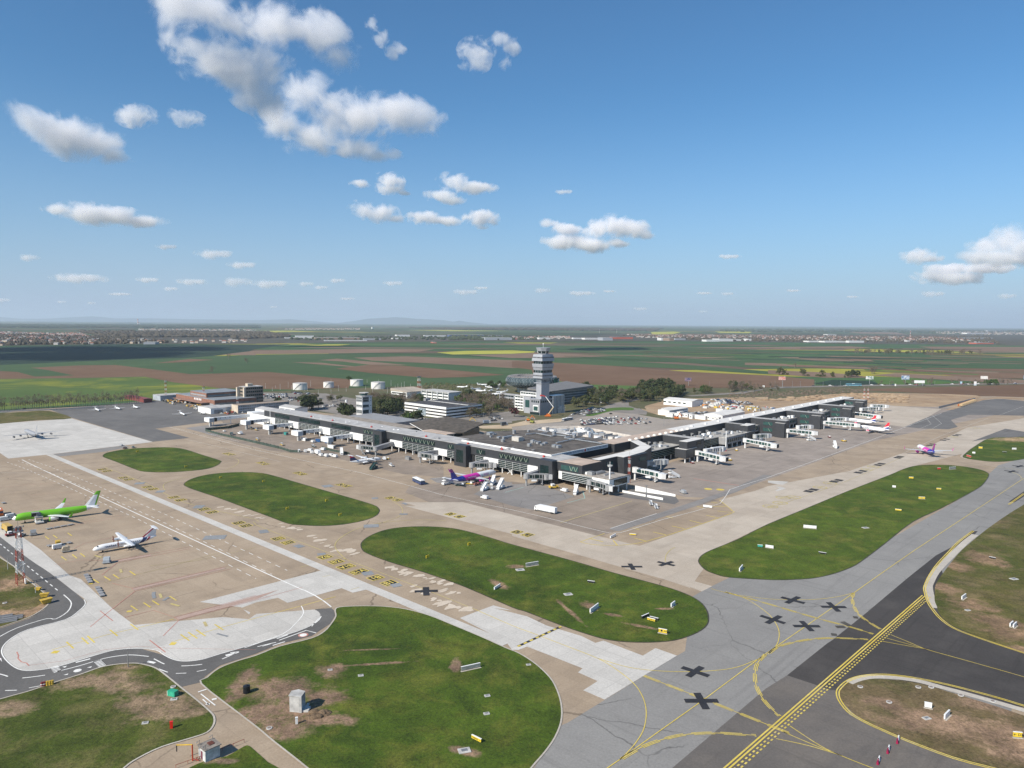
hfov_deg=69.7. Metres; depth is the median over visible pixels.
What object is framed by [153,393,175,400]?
grey corner shed
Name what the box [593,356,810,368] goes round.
field
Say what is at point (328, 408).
car park
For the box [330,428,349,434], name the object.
louvre window
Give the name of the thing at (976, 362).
field
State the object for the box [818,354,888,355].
field
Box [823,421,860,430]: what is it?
boarding bridge
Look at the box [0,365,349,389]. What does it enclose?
field
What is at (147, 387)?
field
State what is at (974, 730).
grass
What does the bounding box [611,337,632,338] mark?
hall
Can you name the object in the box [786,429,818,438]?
boarding bridge
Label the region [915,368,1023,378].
field
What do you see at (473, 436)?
roof terrace block
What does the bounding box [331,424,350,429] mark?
upper window
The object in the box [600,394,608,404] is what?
pine tree
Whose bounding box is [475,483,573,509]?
apron
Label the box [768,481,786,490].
repaired concrete
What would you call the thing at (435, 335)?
hall
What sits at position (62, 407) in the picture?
road
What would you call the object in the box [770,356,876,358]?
field
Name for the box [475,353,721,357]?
field
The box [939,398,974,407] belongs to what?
fence
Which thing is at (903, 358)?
field
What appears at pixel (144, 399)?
maroon shed
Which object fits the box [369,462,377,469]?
mobile stair
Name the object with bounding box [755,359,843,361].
field
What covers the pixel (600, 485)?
boarding bridge
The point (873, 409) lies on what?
boarding bridge
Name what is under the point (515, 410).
plum tree
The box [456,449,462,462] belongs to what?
stair window
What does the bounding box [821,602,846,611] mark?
closed taxiway cross
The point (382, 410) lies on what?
budding tree
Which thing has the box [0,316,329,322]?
hills
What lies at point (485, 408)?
budding tree
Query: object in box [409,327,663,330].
woodland
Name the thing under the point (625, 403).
road
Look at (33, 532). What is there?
cargo container
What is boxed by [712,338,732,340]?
hall
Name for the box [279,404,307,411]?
white lettered shed
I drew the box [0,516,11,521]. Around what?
van
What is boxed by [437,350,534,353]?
field
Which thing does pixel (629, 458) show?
lattice mast
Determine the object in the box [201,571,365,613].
apron
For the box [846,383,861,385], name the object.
coach
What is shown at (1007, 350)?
field
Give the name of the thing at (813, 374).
field
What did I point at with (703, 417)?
site cabin
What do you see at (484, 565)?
grass
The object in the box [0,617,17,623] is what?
beam stack
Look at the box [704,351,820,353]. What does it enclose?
field
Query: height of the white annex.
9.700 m
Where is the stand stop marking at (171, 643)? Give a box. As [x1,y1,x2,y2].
[45,533,335,652]
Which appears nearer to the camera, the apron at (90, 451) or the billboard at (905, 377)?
the apron at (90, 451)
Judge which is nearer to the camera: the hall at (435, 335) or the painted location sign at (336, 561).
the painted location sign at (336, 561)
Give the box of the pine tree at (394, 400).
[391,398,402,411]
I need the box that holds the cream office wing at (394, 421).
[327,413,418,429]
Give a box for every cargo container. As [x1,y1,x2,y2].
[29,529,36,535]
[61,545,69,551]
[102,556,111,563]
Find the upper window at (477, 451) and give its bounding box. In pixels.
[476,449,484,454]
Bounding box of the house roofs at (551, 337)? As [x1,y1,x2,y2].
[5,328,1018,339]
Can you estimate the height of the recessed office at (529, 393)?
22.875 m
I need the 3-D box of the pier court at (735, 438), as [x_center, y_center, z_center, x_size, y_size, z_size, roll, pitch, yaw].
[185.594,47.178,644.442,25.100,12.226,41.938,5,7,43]
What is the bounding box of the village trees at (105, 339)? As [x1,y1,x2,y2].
[0,333,168,344]
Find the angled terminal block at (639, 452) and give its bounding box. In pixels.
[592,440,650,478]
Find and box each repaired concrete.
[217,506,472,611]
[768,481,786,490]
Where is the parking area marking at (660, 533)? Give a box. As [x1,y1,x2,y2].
[580,502,733,544]
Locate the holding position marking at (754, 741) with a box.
[723,595,930,767]
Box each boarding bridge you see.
[356,441,393,456]
[418,450,439,463]
[469,459,496,473]
[523,469,552,485]
[587,479,615,494]
[632,467,667,482]
[647,459,668,470]
[695,450,728,464]
[703,446,725,458]
[743,438,778,450]
[753,433,771,440]
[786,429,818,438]
[796,425,813,433]
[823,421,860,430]
[827,417,848,421]
[855,412,882,418]
[859,407,880,413]
[870,404,889,410]
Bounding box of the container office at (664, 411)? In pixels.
[658,406,687,414]
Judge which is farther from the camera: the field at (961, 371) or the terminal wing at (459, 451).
the field at (961, 371)
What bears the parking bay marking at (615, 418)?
on the car park at (629, 429)
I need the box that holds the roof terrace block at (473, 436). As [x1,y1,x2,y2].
[460,434,482,438]
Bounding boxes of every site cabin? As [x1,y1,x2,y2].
[666,413,674,416]
[698,415,706,419]
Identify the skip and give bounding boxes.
[39,592,49,596]
[39,597,52,603]
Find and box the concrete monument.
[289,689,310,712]
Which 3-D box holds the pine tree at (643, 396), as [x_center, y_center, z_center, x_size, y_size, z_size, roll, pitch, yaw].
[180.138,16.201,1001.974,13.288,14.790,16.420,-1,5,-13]
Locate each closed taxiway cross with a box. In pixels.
[415,587,437,594]
[621,563,641,569]
[658,561,674,565]
[681,666,709,676]
[684,693,718,708]
[760,615,785,623]
[781,596,804,603]
[793,621,819,630]
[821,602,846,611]
[836,621,851,627]
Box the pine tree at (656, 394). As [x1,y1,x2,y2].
[653,388,660,398]
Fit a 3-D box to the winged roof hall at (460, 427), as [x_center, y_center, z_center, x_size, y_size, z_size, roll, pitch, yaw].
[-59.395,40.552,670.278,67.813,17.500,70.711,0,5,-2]
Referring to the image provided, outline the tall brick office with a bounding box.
[236,383,262,401]
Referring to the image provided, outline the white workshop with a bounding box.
[222,404,231,411]
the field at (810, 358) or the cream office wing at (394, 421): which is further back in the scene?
the field at (810, 358)
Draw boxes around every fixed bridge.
[204,414,249,426]
[240,418,269,429]
[263,422,292,434]
[291,428,322,440]
[321,434,352,446]
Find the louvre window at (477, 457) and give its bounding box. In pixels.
[475,455,483,460]
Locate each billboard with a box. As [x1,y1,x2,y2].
[778,376,785,387]
[901,375,909,382]
[914,380,924,385]
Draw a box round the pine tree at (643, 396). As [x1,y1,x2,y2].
[640,390,647,400]
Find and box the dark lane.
[611,475,770,530]
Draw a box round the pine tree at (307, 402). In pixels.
[299,397,311,406]
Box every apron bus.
[412,476,424,484]
[562,417,572,420]
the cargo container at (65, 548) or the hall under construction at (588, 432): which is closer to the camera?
the cargo container at (65, 548)
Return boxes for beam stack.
[0,613,12,618]
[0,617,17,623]
[2,614,22,619]
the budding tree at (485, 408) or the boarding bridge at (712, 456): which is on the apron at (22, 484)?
the boarding bridge at (712, 456)
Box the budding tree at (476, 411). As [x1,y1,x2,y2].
[473,408,479,416]
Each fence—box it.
[0,406,103,411]
[205,423,238,429]
[205,429,299,452]
[322,446,348,453]
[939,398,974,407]
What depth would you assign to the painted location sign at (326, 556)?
329.24 m
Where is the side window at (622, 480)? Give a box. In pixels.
[614,477,626,485]
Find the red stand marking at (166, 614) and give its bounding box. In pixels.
[16,478,738,665]
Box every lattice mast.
[13,520,25,585]
[628,455,631,482]
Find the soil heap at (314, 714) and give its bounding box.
[304,709,331,719]
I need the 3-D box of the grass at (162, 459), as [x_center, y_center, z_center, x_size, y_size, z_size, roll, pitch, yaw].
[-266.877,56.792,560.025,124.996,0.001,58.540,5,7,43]
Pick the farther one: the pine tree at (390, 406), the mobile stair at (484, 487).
the pine tree at (390, 406)
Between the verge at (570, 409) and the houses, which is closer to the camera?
the verge at (570, 409)
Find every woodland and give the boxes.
[0,324,260,327]
[79,329,290,336]
[230,332,287,338]
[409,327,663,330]
[451,335,512,339]
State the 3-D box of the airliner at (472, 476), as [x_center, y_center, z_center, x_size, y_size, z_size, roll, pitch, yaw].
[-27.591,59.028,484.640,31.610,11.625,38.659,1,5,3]
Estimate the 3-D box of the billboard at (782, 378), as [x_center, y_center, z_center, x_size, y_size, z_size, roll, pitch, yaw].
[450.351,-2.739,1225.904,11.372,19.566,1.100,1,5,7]
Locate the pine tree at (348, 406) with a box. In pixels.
[344,405,355,414]
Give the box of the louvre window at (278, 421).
[275,418,288,423]
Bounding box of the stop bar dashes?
[518,626,561,646]
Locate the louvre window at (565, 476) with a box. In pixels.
[562,472,591,483]
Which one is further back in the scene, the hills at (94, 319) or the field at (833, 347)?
the hills at (94, 319)
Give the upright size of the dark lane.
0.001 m
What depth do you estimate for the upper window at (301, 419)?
685.56 m
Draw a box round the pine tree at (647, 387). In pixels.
[644,385,653,391]
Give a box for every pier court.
[624,441,678,459]
[690,433,717,447]
[700,428,745,447]
[773,415,796,427]
[809,409,829,419]
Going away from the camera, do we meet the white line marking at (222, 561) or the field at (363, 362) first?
the white line marking at (222, 561)
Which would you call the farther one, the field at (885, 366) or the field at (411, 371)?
the field at (885, 366)
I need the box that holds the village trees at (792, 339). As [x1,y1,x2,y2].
[623,334,999,343]
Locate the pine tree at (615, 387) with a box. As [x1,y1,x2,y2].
[608,385,618,391]
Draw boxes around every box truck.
[1,522,12,532]
[314,449,320,454]
[534,504,556,513]
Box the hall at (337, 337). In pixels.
[314,337,359,338]
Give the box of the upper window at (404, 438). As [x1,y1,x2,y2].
[403,436,434,445]
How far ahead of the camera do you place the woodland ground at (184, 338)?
4379.92 m
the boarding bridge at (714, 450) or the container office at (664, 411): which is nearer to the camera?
the boarding bridge at (714, 450)
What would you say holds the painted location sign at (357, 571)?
on the apron at (22, 484)
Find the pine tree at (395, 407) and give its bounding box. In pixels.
[393,404,400,412]
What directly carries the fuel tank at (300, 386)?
on the verge at (570, 409)
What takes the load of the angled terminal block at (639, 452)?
on the apron at (22, 484)
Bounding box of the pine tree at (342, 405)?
[337,402,346,412]
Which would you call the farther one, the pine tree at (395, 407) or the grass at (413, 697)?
the pine tree at (395, 407)
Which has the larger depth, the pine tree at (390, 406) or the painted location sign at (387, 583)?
the pine tree at (390, 406)
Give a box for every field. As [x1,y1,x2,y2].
[0,344,287,364]
[0,353,532,410]
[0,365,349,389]
[0,367,69,376]
[0,377,217,408]
[160,359,205,362]
[223,349,432,354]
[270,331,313,331]
[296,362,353,366]
[309,344,349,345]
[325,359,401,364]
[337,365,501,377]
[357,356,520,367]
[419,330,479,330]
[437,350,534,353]
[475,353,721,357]
[484,345,798,354]
[512,361,813,387]
[552,358,767,373]
[559,381,636,388]
[570,356,671,360]
[589,354,691,357]
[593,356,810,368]
[651,331,679,333]
[680,352,744,353]
[701,348,738,348]
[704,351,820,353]
[707,347,809,349]
[715,331,750,332]
[735,354,1023,369]
[745,363,881,368]
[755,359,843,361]
[764,362,812,363]
[768,346,869,348]
[768,370,865,377]
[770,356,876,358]
[782,357,871,361]
[789,366,835,367]
[792,358,850,359]
[797,362,877,364]
[810,349,848,349]
[814,380,876,385]
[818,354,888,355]
[825,358,923,360]
[844,362,948,365]
[849,365,921,367]
[853,332,900,333]
[854,385,1023,396]
[855,370,942,374]
[871,350,974,352]
[873,376,952,384]
[874,373,1023,382]
[876,370,977,374]
[877,358,943,359]
[882,357,963,358]
[883,369,972,372]
[899,368,962,370]
[903,348,956,348]
[911,369,997,372]
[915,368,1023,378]
[916,368,1023,372]
[919,346,1023,352]
[921,362,997,364]
[924,353,1004,354]
[925,354,1016,355]
[927,361,1019,363]
[940,356,1023,357]
[991,350,1023,350]
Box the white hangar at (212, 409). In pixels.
[198,405,225,413]
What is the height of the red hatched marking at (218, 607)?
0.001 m
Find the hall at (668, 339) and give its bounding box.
[663,338,673,340]
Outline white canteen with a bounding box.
[391,387,423,398]
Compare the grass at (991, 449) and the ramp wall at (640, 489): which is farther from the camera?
the grass at (991, 449)
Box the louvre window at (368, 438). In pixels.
[363,434,372,441]
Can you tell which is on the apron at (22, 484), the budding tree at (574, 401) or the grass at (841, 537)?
the grass at (841, 537)
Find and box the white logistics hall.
[659,397,702,406]
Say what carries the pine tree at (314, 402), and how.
on the verge at (570, 409)
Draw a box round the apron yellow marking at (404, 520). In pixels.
[104,456,1020,609]
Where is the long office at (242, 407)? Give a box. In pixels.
[232,400,288,412]
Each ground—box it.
[0,321,1023,412]
[0,331,243,345]
[141,330,267,339]
[244,335,511,343]
[506,334,1003,344]
[642,393,981,420]
[950,330,1023,344]
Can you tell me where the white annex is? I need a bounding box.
[247,411,269,424]
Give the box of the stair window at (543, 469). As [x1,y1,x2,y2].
[540,465,548,482]
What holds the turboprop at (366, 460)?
on the apron at (396, 459)
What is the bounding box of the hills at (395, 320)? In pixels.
[337,317,485,324]
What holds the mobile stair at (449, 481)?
on the apron at (439, 479)
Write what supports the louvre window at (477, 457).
in the terminal wing at (459, 451)
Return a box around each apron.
[0,396,1023,767]
[0,418,150,457]
[0,522,319,669]
[52,400,242,441]
[54,445,127,455]
[187,423,228,435]
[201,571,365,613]
[206,417,443,476]
[242,596,329,614]
[404,502,702,587]
[405,481,715,535]
[407,506,711,590]
[430,477,511,485]
[461,605,676,698]
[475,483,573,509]
[628,406,992,497]
[640,418,1023,559]
[855,405,940,426]
[906,399,1023,428]
[960,425,1023,458]
[974,429,1023,440]
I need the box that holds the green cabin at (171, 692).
[167,688,178,696]
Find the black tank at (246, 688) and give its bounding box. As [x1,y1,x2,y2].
[243,684,249,693]
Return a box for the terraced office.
[515,395,525,410]
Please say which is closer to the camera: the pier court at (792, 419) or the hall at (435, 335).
the pier court at (792, 419)
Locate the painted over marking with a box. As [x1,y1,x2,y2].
[135,482,407,636]
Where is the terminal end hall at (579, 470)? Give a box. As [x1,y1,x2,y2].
[559,457,629,493]
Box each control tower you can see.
[356,392,371,414]
[530,343,553,414]
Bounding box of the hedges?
[720,329,1023,332]
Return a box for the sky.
[0,0,1023,327]
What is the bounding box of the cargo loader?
[34,512,43,523]
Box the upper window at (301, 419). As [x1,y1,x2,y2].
[300,418,319,424]
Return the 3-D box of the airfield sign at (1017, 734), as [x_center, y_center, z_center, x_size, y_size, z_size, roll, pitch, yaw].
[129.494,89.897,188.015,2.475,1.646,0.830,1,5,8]
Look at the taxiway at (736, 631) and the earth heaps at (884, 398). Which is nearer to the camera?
the taxiway at (736, 631)
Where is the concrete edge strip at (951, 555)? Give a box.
[847,534,1023,711]
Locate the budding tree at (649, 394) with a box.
[645,392,652,398]
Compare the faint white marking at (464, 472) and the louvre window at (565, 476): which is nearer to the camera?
the louvre window at (565, 476)
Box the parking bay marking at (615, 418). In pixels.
[501,417,694,430]
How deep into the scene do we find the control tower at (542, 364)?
841.88 m
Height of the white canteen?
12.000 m
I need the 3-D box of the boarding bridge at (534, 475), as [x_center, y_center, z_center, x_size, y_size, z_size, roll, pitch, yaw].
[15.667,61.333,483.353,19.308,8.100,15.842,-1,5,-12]
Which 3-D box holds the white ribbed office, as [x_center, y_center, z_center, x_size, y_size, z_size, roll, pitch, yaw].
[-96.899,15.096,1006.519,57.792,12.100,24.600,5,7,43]
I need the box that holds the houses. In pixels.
[0,328,1023,341]
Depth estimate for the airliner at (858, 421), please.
777.69 m
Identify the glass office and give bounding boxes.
[499,393,518,404]
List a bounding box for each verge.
[152,384,862,430]
[586,407,633,415]
[630,399,663,408]
[742,383,1023,396]
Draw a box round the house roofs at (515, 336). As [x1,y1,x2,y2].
[1,328,1023,340]
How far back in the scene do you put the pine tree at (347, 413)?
795.76 m
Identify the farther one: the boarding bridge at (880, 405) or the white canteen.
the white canteen
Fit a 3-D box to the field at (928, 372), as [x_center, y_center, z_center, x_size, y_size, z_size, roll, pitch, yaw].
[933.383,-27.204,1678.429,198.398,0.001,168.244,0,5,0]
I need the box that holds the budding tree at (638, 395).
[635,392,643,397]
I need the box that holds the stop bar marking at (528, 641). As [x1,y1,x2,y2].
[517,627,560,646]
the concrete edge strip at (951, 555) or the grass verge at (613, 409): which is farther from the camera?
the grass verge at (613, 409)
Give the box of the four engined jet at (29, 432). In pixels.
[5,425,55,437]
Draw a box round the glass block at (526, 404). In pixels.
[524,396,532,412]
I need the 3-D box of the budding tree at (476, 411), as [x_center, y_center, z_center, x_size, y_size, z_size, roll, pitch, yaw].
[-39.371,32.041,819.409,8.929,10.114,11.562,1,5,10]
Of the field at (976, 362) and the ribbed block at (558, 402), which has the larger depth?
the field at (976, 362)
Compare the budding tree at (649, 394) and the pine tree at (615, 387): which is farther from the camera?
the pine tree at (615, 387)
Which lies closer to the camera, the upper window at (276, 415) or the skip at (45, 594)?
the skip at (45, 594)
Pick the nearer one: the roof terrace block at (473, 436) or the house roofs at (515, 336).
the roof terrace block at (473, 436)
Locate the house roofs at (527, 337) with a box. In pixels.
[2,328,1009,340]
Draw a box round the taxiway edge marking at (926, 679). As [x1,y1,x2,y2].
[836,493,1023,767]
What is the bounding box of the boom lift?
[540,395,553,415]
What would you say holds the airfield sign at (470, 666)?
on the grass at (413, 697)
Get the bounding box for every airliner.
[446,469,495,482]
[849,415,878,424]
[859,423,890,432]
[904,443,953,453]
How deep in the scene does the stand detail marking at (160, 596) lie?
279.09 m
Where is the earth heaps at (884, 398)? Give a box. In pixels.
[757,393,909,402]
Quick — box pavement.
[945,397,1023,409]
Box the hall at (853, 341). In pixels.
[846,340,863,342]
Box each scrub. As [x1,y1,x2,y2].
[423,382,480,390]
[728,388,867,398]
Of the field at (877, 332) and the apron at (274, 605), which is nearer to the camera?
the apron at (274, 605)
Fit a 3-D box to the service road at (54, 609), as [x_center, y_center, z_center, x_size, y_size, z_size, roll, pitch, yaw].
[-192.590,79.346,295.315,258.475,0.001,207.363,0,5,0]
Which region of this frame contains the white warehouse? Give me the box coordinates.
[255,406,276,411]
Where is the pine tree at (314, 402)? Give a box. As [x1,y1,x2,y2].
[308,397,317,409]
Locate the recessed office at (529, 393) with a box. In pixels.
[520,391,535,397]
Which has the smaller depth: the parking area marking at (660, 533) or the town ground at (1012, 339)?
the parking area marking at (660, 533)
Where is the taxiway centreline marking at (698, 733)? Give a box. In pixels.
[477,478,1023,767]
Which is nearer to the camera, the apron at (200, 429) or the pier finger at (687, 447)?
the pier finger at (687, 447)
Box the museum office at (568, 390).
[527,381,593,403]
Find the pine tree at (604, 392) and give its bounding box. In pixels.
[602,389,611,394]
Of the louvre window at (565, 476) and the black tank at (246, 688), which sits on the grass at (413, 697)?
the black tank at (246, 688)
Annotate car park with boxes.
[263,393,403,416]
[418,411,532,422]
[512,412,705,434]
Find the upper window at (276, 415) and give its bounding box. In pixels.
[275,414,288,418]
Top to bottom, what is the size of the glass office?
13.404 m
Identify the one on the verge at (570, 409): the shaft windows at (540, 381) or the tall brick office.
the tall brick office
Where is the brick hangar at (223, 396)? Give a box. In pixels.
[174,388,255,404]
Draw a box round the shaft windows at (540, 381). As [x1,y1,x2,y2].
[536,379,549,382]
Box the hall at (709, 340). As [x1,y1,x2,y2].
[702,339,718,341]
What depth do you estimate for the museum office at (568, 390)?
975.58 m
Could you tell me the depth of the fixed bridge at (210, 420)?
744.88 m
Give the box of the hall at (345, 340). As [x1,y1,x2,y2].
[324,340,366,340]
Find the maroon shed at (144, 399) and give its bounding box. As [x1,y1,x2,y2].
[125,395,151,402]
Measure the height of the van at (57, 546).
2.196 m
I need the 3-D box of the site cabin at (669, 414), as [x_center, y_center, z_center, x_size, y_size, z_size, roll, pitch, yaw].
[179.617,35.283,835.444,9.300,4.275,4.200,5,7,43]
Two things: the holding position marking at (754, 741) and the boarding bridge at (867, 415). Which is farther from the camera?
the boarding bridge at (867, 415)
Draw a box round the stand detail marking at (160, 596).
[94,555,207,626]
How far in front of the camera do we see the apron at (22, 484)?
363.90 m
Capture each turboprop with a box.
[93,525,157,551]
[349,455,380,463]
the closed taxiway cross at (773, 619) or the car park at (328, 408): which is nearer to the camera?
the closed taxiway cross at (773, 619)
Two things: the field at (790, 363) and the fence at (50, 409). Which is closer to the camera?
the fence at (50, 409)
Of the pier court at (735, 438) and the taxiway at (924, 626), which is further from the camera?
the pier court at (735, 438)
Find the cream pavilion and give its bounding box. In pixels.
[422,429,455,435]
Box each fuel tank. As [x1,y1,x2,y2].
[293,382,306,389]
[323,381,333,387]
[350,379,362,385]
[371,381,384,388]
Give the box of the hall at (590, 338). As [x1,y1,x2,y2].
[582,338,597,339]
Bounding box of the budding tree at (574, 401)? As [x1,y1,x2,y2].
[570,398,578,404]
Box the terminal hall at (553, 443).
[462,430,610,457]
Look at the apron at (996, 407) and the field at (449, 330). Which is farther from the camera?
the field at (449, 330)
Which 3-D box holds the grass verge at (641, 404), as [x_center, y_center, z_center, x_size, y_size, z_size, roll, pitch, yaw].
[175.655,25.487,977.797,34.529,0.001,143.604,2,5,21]
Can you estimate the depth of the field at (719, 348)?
3230.57 m
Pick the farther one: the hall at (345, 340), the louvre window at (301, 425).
the hall at (345, 340)
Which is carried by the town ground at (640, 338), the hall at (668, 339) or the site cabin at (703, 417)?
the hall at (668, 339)
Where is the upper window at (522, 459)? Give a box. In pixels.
[499,453,528,462]
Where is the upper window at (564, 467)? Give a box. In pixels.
[561,465,577,471]
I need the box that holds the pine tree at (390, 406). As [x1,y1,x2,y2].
[383,402,393,414]
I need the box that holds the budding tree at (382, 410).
[378,407,387,413]
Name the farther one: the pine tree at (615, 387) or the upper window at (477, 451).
the pine tree at (615, 387)
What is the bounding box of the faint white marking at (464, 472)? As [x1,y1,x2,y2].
[182,409,1014,482]
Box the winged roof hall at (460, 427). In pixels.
[410,417,483,436]
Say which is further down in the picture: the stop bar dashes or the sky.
the stop bar dashes
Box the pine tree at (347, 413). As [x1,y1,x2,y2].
[341,408,353,415]
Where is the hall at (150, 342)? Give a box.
[143,342,158,343]
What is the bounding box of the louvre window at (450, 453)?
[447,450,453,457]
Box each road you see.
[0,402,132,412]
[0,537,334,697]
[515,398,646,426]
[614,489,678,503]
[686,383,1023,395]
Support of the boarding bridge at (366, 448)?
on the apron at (22, 484)
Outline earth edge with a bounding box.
[103,437,1020,642]
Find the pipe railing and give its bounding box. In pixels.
[176,739,243,764]
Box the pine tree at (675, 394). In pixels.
[671,389,678,396]
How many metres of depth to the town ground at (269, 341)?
4165.94 m
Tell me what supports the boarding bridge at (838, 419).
on the apron at (22, 484)
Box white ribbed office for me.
[421,389,461,400]
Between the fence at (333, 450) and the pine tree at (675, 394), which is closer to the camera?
the fence at (333, 450)
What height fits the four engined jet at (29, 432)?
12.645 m
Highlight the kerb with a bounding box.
[0,557,562,767]
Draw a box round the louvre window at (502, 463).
[498,459,527,471]
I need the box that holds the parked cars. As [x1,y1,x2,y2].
[263,391,748,402]
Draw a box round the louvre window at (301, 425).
[298,422,318,428]
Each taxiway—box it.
[534,459,1023,767]
[673,675,990,767]
[788,531,1023,707]
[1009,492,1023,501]
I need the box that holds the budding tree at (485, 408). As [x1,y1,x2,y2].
[481,405,491,411]
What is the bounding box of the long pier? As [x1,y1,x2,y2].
[598,396,853,452]
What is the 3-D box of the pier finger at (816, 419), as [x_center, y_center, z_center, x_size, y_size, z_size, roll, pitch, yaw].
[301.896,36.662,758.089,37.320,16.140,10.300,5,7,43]
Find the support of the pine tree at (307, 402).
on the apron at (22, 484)
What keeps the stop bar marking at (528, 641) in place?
on the apron at (609, 679)
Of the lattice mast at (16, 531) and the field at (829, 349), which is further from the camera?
the field at (829, 349)
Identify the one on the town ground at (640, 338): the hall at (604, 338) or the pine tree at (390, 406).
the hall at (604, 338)
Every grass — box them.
[0,411,70,423]
[0,558,47,626]
[0,663,213,767]
[103,447,220,471]
[184,472,378,525]
[190,745,277,767]
[201,606,560,767]
[361,527,707,641]
[699,465,987,579]
[840,679,1023,767]
[934,505,1023,652]
[963,437,1023,461]
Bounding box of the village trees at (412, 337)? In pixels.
[290,336,545,339]
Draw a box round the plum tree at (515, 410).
[508,406,519,416]
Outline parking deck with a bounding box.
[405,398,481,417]
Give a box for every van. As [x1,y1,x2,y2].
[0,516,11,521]
[5,513,16,516]
[52,543,64,549]
[480,495,488,499]
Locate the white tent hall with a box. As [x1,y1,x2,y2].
[704,409,744,418]
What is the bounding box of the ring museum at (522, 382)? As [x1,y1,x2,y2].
[506,374,558,392]
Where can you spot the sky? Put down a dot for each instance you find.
(838, 163)
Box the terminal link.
[577,451,624,459]
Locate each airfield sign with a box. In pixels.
[461,662,480,671]
[471,734,481,741]
[526,561,538,566]
[590,603,599,613]
[657,628,668,634]
[803,525,815,528]
[924,701,932,709]
[944,709,951,720]
[1013,731,1022,738]
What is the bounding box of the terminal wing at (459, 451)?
[262,408,577,484]
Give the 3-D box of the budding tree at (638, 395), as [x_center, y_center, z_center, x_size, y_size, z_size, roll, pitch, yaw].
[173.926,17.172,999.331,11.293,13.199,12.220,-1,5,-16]
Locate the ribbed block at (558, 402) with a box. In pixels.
[549,394,564,413]
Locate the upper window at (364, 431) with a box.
[363,429,372,433]
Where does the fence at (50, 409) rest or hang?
on the apron at (22, 484)
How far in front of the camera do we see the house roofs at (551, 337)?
6199.24 m
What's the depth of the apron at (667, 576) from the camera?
331.00 m
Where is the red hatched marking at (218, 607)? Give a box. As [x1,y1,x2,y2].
[116,554,276,618]
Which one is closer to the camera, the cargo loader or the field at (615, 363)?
the cargo loader
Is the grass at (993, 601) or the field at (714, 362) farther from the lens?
the field at (714, 362)
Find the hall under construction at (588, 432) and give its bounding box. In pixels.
[534,426,630,439]
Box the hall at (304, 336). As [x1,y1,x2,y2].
[295,335,313,338]
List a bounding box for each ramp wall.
[622,490,662,499]
[635,485,674,495]
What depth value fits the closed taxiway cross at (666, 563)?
323.00 m
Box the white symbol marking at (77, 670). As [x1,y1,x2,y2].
[0,658,91,674]
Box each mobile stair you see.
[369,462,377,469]
[441,477,453,484]
[480,481,488,491]
[490,475,495,485]
[496,478,504,489]
[573,484,578,494]
[668,470,679,477]
[806,435,815,440]
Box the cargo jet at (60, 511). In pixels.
[12,491,99,522]
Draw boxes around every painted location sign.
[232,521,245,524]
[239,524,252,527]
[271,536,285,540]
[280,540,294,544]
[317,554,333,559]
[328,559,344,564]
[336,563,355,569]
[349,568,368,574]
[367,574,384,580]
[380,580,398,585]
[511,530,523,533]
[521,533,534,536]
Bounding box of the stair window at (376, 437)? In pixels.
[374,434,378,445]
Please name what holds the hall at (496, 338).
on the town ground at (269, 341)
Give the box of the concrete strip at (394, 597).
[48,454,509,645]
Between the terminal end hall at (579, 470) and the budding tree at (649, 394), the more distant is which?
the budding tree at (649, 394)
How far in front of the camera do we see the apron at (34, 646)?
247.35 m
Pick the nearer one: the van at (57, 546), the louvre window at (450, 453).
the van at (57, 546)
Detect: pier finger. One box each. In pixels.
[662,434,703,462]
[724,422,757,441]
[750,417,789,437]
[786,410,824,428]
[818,404,854,421]
[844,398,866,412]
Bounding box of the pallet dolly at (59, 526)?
[46,523,72,529]
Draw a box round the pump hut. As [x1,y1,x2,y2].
[196,735,221,762]
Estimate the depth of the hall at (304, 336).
4509.07 m
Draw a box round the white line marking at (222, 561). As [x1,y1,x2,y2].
[0,415,935,704]
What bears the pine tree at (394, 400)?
on the verge at (570, 409)
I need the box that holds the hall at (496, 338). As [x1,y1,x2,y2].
[482,337,511,339]
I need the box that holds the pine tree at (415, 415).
[412,410,420,418]
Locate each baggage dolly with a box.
[83,573,92,582]
[95,586,104,596]
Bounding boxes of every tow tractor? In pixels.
[5,531,14,536]
[548,483,558,488]
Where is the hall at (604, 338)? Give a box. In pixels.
[598,337,612,339]
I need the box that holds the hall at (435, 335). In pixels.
[423,335,445,336]
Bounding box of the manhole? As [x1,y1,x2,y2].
[457,747,470,753]
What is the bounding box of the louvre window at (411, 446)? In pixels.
[402,442,434,451]
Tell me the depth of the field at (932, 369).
1778.98 m
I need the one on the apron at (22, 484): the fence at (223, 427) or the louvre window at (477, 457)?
the fence at (223, 427)

